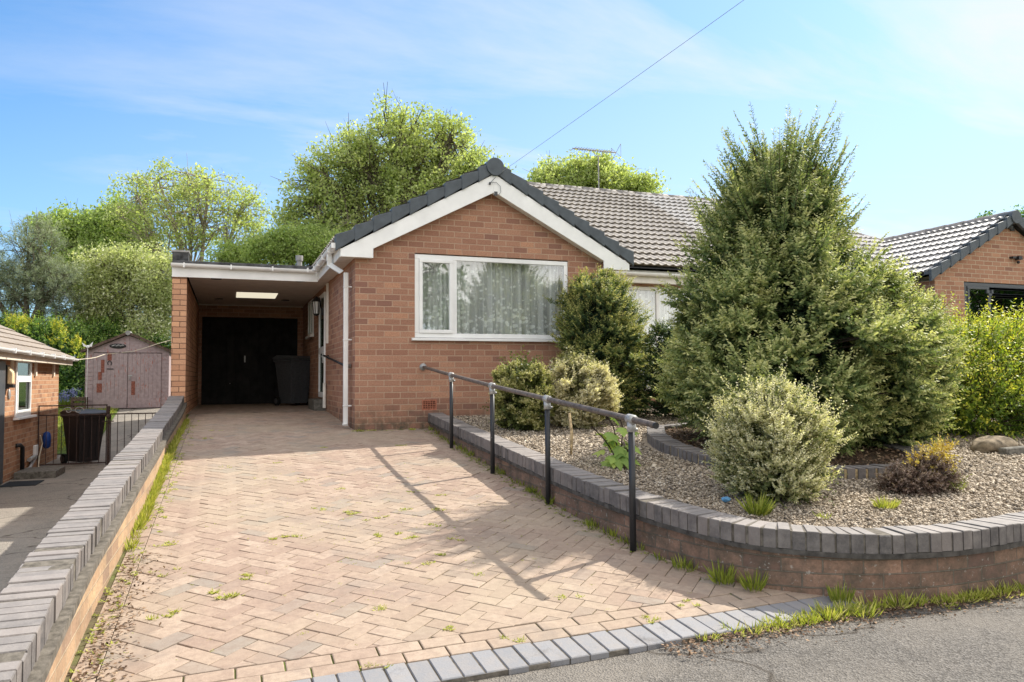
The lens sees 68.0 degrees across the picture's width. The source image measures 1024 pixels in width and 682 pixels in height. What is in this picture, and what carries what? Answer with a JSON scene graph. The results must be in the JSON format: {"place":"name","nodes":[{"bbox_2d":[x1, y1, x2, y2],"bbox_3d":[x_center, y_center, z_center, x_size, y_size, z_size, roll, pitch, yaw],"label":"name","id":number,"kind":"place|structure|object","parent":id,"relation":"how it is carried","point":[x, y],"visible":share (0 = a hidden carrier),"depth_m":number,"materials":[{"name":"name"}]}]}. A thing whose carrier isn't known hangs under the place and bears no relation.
{"place":"outdoors","nodes":[
{"label":"outdoors","id":0,"kind":"place"},
{"bbox_2d":[0,408,159,591],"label":"neighbour drive","id":1,"kind":"structure","parent":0,"point":[31,517],"depth_m":10.61,"materials":[{"name":"grey concrete"}]},
{"bbox_2d":[0,480,43,486],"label":"door mat","id":2,"kind":"object","parent":1,"relation":"on","point":[21,483],"depth_m":12.18,"materials":[{"name":"rubber"}]},
{"bbox_2d":[13,466,64,479],"bbox_3d":[-8.232,2.299,13.238,0.620,0.125,0.800,1,-3,-20],"label":"door step","id":3,"kind":"object","parent":1,"relation":"on","point":[40,472],"depth_m":12.93,"materials":[{"name":"concrete"}]},
{"bbox_2d":[60,409,105,462],"bbox_3d":[-8.634,1.919,15.283,0.816,1.074,0.600,-2,-3,31],"label":"wheelie bin","id":4,"kind":"object","parent":1,"relation":"on","point":[82,441],"visible":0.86,"depth_m":15.11,"materials":[{"name":"black plastic"}]},
{"bbox_2d":[0,396,186,681],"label":"boundary wall","id":5,"kind":"structure","parent":1,"relation":"on","point":[51,593],"depth_m":3.70,"materials":[{"name":"brick"}]},
{"bbox_2d":[102,406,113,464],"bbox_3d":[-7.958,1.861,14.933,0.210,1.170,0.095,1,-3,-20],"label":"gate post","id":6,"kind":"object","parent":1,"relation":"on","point":[108,417],"visible":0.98,"depth_m":14.93,"materials":[{"name":"metal"}]},
{"bbox_2d":[37,404,107,466],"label":"iron gate","id":7,"kind":"structure","parent":6,"relation":"attached to","point":[69,415],"depth_m":14.72,"materials":[{"name":"black metal"}]},
{"bbox_2d":[109,412,156,462],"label":"iron gate","id":8,"kind":"structure","parent":6,"relation":"attached to","point":[117,414],"depth_m":15.04,"materials":[{"name":"black metal"}]},
{"bbox_2d":[57,406,119,453],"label":"lawn","id":9,"kind":"structure","parent":0,"point":[64,446],"depth_m":19.18,"materials":[{"name":"green plant"}]},
{"bbox_2d":[3,313,84,357],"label":"golden conifer","id":10,"kind":"object","parent":9,"relation":"on","point":[76,342],"visible":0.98,"depth_m":23.42,"materials":[{"name":"yellow plant"}]},
{"bbox_2d":[58,387,81,407],"bbox_3d":[-13.133,1.724,22.191,1.110,0.750,0.810,1,-3,-20],"label":"bluebell clump","id":11,"kind":"object","parent":9,"relation":"on","point":[62,400],"visible":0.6,"depth_m":22.11,"materials":[{"name":"blue plant"}]},
{"bbox_2d":[70,397,87,409],"bbox_3d":[-12.165,1.801,21.326,0.380,0.440,0.320,1,-3,-20],"label":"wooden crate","id":12,"kind":"object","parent":9,"relation":"on","point":[73,399],"visible":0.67,"depth_m":21.19,"materials":[{"name":"brown wood"}]},
{"bbox_2d":[82,342,92,404],"bbox_3d":[-11.944,1.017,21.302,0.280,2.000,0.046,1,-3,-20],"label":"post","id":13,"kind":"object","parent":9,"relation":"on","point":[87,346],"visible":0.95,"depth_m":21.33,"materials":[{"name":"white metal"}]},
{"bbox_2d":[80,330,170,408],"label":"garden shed","id":14,"kind":"structure","parent":9,"relation":"on","point":[141,378],"depth_m":22.01,"materials":[{"name":"wood"}]},
{"bbox_2d":[93,353,127,408],"bbox_3d":[-11.562,1.145,21.834,0.876,1.590,0.030,1,-3,-20],"label":"door","id":15,"kind":"structure","parent":14,"relation":"in","point":[117,397],"depth_m":21.84,"materials":[{"name":"wood"}]},
{"bbox_2d":[127,353,160,407],"bbox_3d":[-10.728,1.155,22.145,0.876,1.590,0.030,1,-3,-20],"label":"door","id":16,"kind":"structure","parent":14,"relation":"in","point":[149,364],"depth_m":22.15,"materials":[{"name":"wood"}]},
{"bbox_2d":[187,403,325,413],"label":"carport floor","id":17,"kind":"structure","parent":0,"point":[241,408],"depth_m":14.71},
{"bbox_2d":[273,355,309,405],"bbox_3d":[-4.690,0.843,16.279,0.816,1.074,0.600,-3,-4,41],"label":"wheelie bin","id":18,"kind":"object","parent":17,"relation":"on","point":[293,376],"visible":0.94,"depth_m":16.09,"materials":[{"name":"grey plastic"}]},
{"bbox_2d":[64,411,821,681],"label":"driveway","id":19,"kind":"structure","parent":0,"point":[254,633],"depth_m":4.62,"materials":[{"name":"beige brick"}]},
{"bbox_2d":[74,552,171,681],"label":"dry debris","id":20,"kind":"object","parent":19,"relation":"on","point":[102,646],"visible":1,"depth_m":3.64,"materials":[{"name":"brown plant"}]},
{"bbox_2d":[69,417,855,681],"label":"weeds","id":21,"kind":"object","parent":19,"relation":"on","point":[148,507],"visible":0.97,"depth_m":5.17,"materials":[{"name":"green plant"}]},
{"bbox_2d":[420,363,658,551],"bbox_3d":[-0.205,0.874,7.784,0.154,1.414,6.316,1,-3,-20],"label":"handrail","id":22,"kind":"object","parent":19,"relation":"on","point":[631,420],"visible":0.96,"depth_m":6.34,"materials":[{"name":"black metal"}]},
{"bbox_2d":[0,0,1023,356],"label":"sky","id":23,"kind":"structure","parent":0,"point":[929,93],"materials":[{"name":"blue"}]},
{"bbox_2d":[453,405,1023,527],"bbox_3d":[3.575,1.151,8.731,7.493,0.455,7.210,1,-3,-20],"label":"gravel","id":24,"kind":"structure","parent":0,"point":[967,460],"depth_m":6.03,"materials":[{"name":"beige gravel"}]},
{"bbox_2d":[480,345,560,431],"bbox_3d":[0.103,0.647,9.444,1.026,1.204,0.991,1,-3,-20],"label":"box bush","id":25,"kind":"object","parent":24,"relation":"on","point":[517,412],"visible":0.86,"depth_m":9.25,"materials":[{"name":"green plant"}]},
{"bbox_2d":[568,413,572,454],"bbox_3d":[0.577,0.934,7.444,0.048,0.452,0.031,0,-3,2],"label":"wooden stake","id":26,"kind":"object","parent":24,"relation":"on","point":[571,435],"visible":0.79,"depth_m":7.43,"materials":[{"name":"brown wood"}]},
{"bbox_2d":[544,344,624,429],"bbox_3d":[0.841,0.669,9.839,1.174,1.254,1.181,1,-3,-20],"label":"clipped ball bush","id":27,"kind":"object","parent":24,"relation":"on","point":[582,379],"visible":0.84,"depth_m":9.55,"materials":[{"name":"green plant"}]},
{"bbox_2d":[542,263,653,419],"bbox_3d":[1.287,0.070,11.068,1.564,2.390,1.682,1,-3,-20],"label":"yew bush","id":28,"kind":"object","parent":24,"relation":"on","point":[599,309],"visible":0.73,"depth_m":10.75,"materials":[{"name":"green plant"}]},
{"bbox_2d":[591,416,641,470],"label":"sycamore sapling","id":29,"kind":"object","parent":24,"relation":"on","point":[618,458],"visible":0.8,"depth_m":6.71,"materials":[{"name":"green plant"}]},
{"bbox_2d":[627,317,685,420],"bbox_3d":[2.307,0.480,11.142,1.678,1.654,1.532,1,-3,-20],"label":"spreading yew","id":30,"kind":"object","parent":24,"relation":"on","point":[661,331],"visible":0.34,"depth_m":10.91,"materials":[{"name":"green plant"}]},
{"bbox_2d":[721,496,730,501],"bbox_3d":[1.506,1.115,5.341,0.065,0.044,0.043,0,-3,-5],"label":"litter scrap","id":31,"kind":"object","parent":24,"relation":"on","point":[726,499],"visible":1,"depth_m":5.33,"materials":[{"name":"blue plastic"}]},
{"bbox_2d":[734,492,775,516],"bbox_3d":[1.601,1.058,4.963,0.288,0.165,0.268,-1,-3,12],"label":"grass tuft","id":32,"kind":"object","parent":24,"relation":"on","point":[762,507],"visible":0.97,"depth_m":4.92,"materials":[{"name":"green plant"}]},
{"bbox_2d":[693,355,858,507],"bbox_3d":[1.897,0.736,5.503,1.134,1.273,1.064,1,-3,-20],"label":"variegated bush","id":33,"kind":"object","parent":24,"relation":"on","point":[766,433],"visible":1,"depth_m":5.31,"materials":[{"name":"green plant"}]},
{"bbox_2d":[647,423,929,480],"bbox_3d":[2.688,1.107,7.984,2.526,0.306,3.361,1,-3,-20],"label":"brick edging","id":34,"kind":"object","parent":24,"relation":"on","point":[660,439],"visible":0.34,"depth_m":7.27,"materials":[{"name":"grey brick"}]},
{"bbox_2d":[665,427,907,465],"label":"ring soil","id":35,"kind":"structure","parent":34,"relation":"in","point":[843,463],"depth_m":7.44,"materials":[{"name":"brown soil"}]},
{"bbox_2d":[647,100,986,457],"bbox_3d":[2.861,-0.577,7.834,3.218,3.843,3.383,-3,-4,38],"label":"yew tree","id":36,"kind":"object","parent":35,"relation":"on","point":[868,340],"visible":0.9,"depth_m":7.28,"materials":[{"name":"green plant"}]},
{"bbox_2d":[812,511,830,519],"bbox_3d":[2.013,1.121,4.903,0.126,0.050,0.155,-1,-3,11],"label":"grass tuft","id":37,"kind":"object","parent":24,"relation":"on","point":[823,515],"visible":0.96,"depth_m":4.90,"materials":[{"name":"green plant"}]},
{"bbox_2d":[870,494,901,509],"bbox_3d":[2.566,1.103,5.213,0.211,0.096,0.218,-1,-3,17],"label":"grass tuft","id":38,"kind":"object","parent":24,"relation":"on","point":[880,503],"visible":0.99,"depth_m":5.18,"materials":[{"name":"green plant"}]},
{"bbox_2d":[870,435,971,497],"bbox_3d":[3.144,1.013,5.856,0.795,0.575,0.541,1,-3,-20],"label":"dwarf conifer","id":39,"kind":"object","parent":24,"relation":"on","point":[932,472],"visible":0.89,"depth_m":5.76,"materials":[{"name":"brown plant"}]},
{"bbox_2d":[909,292,1023,440],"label":"golden hedge","id":40,"kind":"object","parent":24,"relation":"on","point":[995,387],"visible":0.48,"depth_m":9.28,"materials":[{"name":"green plant"}]},
{"bbox_2d":[969,435,1017,453],"bbox_3d":[5.136,1.137,8.100,0.589,0.257,0.328,1,-3,-20],"label":"boulder","id":41,"kind":"object","parent":24,"relation":"on","point":[987,444],"visible":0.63,"depth_m":7.98,"materials":[{"name":"beige stone"}]},
{"bbox_2d":[998,446,1023,455],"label":"edging slab","id":42,"kind":"structure","parent":24,"relation":"on","point":[1019,450],"depth_m":7.81,"materials":[{"name":"concrete"}]},
{"bbox_2d":[466,595,1023,681],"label":"road","id":43,"kind":"structure","parent":0,"point":[985,644],"depth_m":3.46,"materials":[{"name":"grey asphalt"}]},
{"bbox_2d":[290,596,865,681],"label":"kerb row","id":44,"kind":"object","parent":43,"relation":"on","point":[515,659],"visible":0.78,"depth_m":3.52,"materials":[{"name":"grey brick"}]},
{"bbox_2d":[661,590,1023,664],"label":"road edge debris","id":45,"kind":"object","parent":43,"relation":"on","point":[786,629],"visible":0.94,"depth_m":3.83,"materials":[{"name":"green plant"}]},
{"bbox_2d":[694,579,1023,640],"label":"roadside grass","id":46,"kind":"structure","parent":43,"relation":"on","point":[828,612],"depth_m":4.08,"materials":[{"name":"green plant"}]},
{"bbox_3d":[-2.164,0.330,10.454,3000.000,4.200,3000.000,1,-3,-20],"label":"ground","id":47,"kind":"structure","parent":0,"visible":0},
{"bbox_2d":[0,324,78,483],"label":"neighbour bungalow","id":48,"kind":"object","parent":47,"relation":"on","point":[29,375],"visible":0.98,"depth_m":13.89,"materials":[{"name":"brick"}]},
{"bbox_2d":[0,361,5,483],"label":"side door","id":49,"kind":"structure","parent":48,"relation":"in","point":[2,363],"depth_m":12.11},
{"bbox_2d":[13,361,36,419],"bbox_3d":[-8.669,0.869,13.521,0.110,1.015,1.300,1,-3,-20],"label":"window","id":50,"kind":"structure","parent":48,"relation":"in","point":[26,413],"depth_m":13.34,"materials":[{"name":"white plastic"}]},
{"bbox_2d":[42,431,50,448],"bbox_3d":[-9.162,1.949,14.938,0.150,0.330,0.150,1,-3,-20],"label":"hose cover","id":51,"kind":"object","parent":48,"relation":"attached to","point":[46,442],"visible":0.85,"depth_m":14.89,"materials":[{"name":"blue plastic"}]},
{"bbox_2d":[79,340,169,359],"bbox_3d":[-9.817,0.143,19.763,2.039,0.845,5.657,1,-3,-20],"label":"washing line","id":52,"kind":"object","parent":48,"relation":"attached to","point":[123,352],"visible":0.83,"depth_m":21.97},
{"bbox_2d":[0,207,92,325],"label":"pine tree","id":53,"kind":"object","parent":47,"relation":"on","point":[43,295],"visible":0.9,"depth_m":27.28,"materials":[{"name":"green plant"}]},
{"bbox_2d":[0,307,170,402],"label":"laurel hedge","id":54,"kind":"object","parent":47,"relation":"on","point":[94,333],"visible":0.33,"depth_m":25.75,"materials":[{"name":"green plant"}]},
{"bbox_2d":[22,187,155,392],"bbox_3d":[-19.809,-2.372,35.869,6.167,10.300,5.351,1,-3,-20],"label":"sycamore tree","id":55,"kind":"object","parent":47,"relation":"on","point":[88,227],"visible":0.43,"depth_m":35.03,"materials":[{"name":"green plant"}]},
{"bbox_2d":[50,238,196,355],"bbox_3d":[-14.572,-0.611,28.967,5.290,6.461,3.983,-1,-3,4],"label":"hawthorn tree","id":56,"kind":"object","parent":47,"relation":"on","point":[142,282],"visible":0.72,"depth_m":28.15,"materials":[{"name":"green plant"}]},
{"bbox_2d":[99,156,275,277],"bbox_3d":[-14.494,-2.936,34.572,8.504,11.367,4.944,0,-3,-2],"label":"oak tree","id":57,"kind":"object","parent":47,"relation":"on","point":[194,189],"visible":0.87,"depth_m":34.21,"materials":[{"name":"green plant"}]},
{"bbox_2d":[171,250,329,414],"bbox_3d":[-6.042,0.613,17.250,2.505,4.140,10.645,1,-3,-20],"label":"carport","id":58,"kind":"object","parent":47,"relation":"on","point":[236,328],"visible":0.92,"depth_m":17.05,"materials":[{"name":"brick"}]},
{"bbox_2d":[201,317,297,404],"bbox_3d":[-6.009,0.453,17.430,2.080,1.984,0.115,1,-3,-20],"label":"garage door","id":59,"kind":"structure","parent":58,"relation":"in","point":[238,366],"depth_m":17.37,"materials":[{"name":"black wood"}]},
{"bbox_2d":[200,214,346,265],"bbox_3d":[-9.321,-1.384,30.773,6.305,8.122,3.980,1,-3,-20],"label":"garden tree","id":60,"kind":"object","parent":47,"relation":"on","point":[284,244],"visible":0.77,"depth_m":30.08,"materials":[{"name":"green plant"}]},
{"bbox_2d":[263,82,517,232],"bbox_3d":[-5.439,-4.228,34.151,11.264,14.020,6.135,0,-3,-3],"label":"oak tree","id":61,"kind":"object","parent":47,"relation":"on","point":[410,167],"visible":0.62,"depth_m":33.36,"materials":[{"name":"green plant"}]},
{"bbox_2d":[302,157,723,430],"bbox_3d":[-0.556,-0.483,16.270,7.775,6.362,10.090,1,-3,-20],"label":"brick bungalow","id":62,"kind":"object","parent":47,"relation":"on","point":[461,275],"visible":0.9,"depth_m":11.20,"materials":[{"name":"brown brick"}]},
{"bbox_2d":[305,299,313,338],"bbox_3d":[-4.267,-0.456,15.993,0.079,0.790,1.080,1,-3,-20],"label":"side window","id":63,"kind":"structure","parent":62,"relation":"in","point":[310,307],"depth_m":15.97,"materials":[{"name":"white plastic"}]},
{"bbox_2d":[318,292,325,397],"bbox_3d":[-3.542,0.086,14.034,0.081,1.910,0.900,1,-3,-20],"label":"side door","id":64,"kind":"structure","parent":62,"relation":"in","point":[321,350],"depth_m":13.76,"materials":[{"name":"white plastic"}]},
{"bbox_2d":[411,254,567,341],"bbox_3d":[-0.291,-0.608,11.298,2.500,1.240,0.305,1,-3,-20],"label":"window","id":65,"kind":"structure","parent":62,"relation":"in","point":[449,297],"depth_m":11.31,"materials":[{"name":"white plastic"}]},
{"bbox_2d":[571,144,620,187],"bbox_3d":[1.955,-4.105,17.863,1.214,1.156,0.412,1,-3,-26],"label":"tv aerial","id":66,"kind":"object","parent":62,"relation":"on","point":[589,150],"visible":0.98,"depth_m":17.89,"materials":[{"name":"silver metal"}]},
{"bbox_2d":[502,0,743,171],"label":"telephone wire","id":67,"kind":"object","parent":62,"relation":"attached to","point":[628,82],"visible":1,"depth_m":8.80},
{"bbox_2d":[626,286,723,388],"bbox_3d":[2.904,-0.051,13.647,2.280,1.800,0.172,1,-3,-20],"label":"window","id":68,"kind":"structure","parent":62,"relation":"in","point":[659,311],"depth_m":13.56,"materials":[{"name":"white plastic"}]},
{"bbox_2d":[522,149,670,193],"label":"oak tree","id":69,"kind":"object","parent":47,"relation":"on","point":[580,172],"visible":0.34,"depth_m":42.60,"materials":[{"name":"green plant"}]},
{"bbox_2d":[428,413,1023,613],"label":"garden wall","id":70,"kind":"structure","parent":47,"relation":"on","point":[939,558],"depth_m":4.46,"materials":[{"name":"brick"}]},
{"bbox_2d":[629,192,1023,338],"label":"brick bungalow","id":71,"kind":"object","parent":47,"relation":"on","point":[979,260],"visible":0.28,"depth_m":15.04,"materials":[{"name":"grey tile"}]},
{"bbox_2d":[964,282,1023,332],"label":"window","id":72,"kind":"structure","parent":71,"relation":"in","point":[988,288],"depth_m":14.84,"materials":[{"name":"grey plastic"}]},
{"bbox_2d":[974,204,1023,218],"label":"distant tree","id":73,"kind":"object","parent":47,"relation":"on","point":[989,212],"visible":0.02,"depth_m":47.97,"materials":[{"name":"green plant"}]}
]}

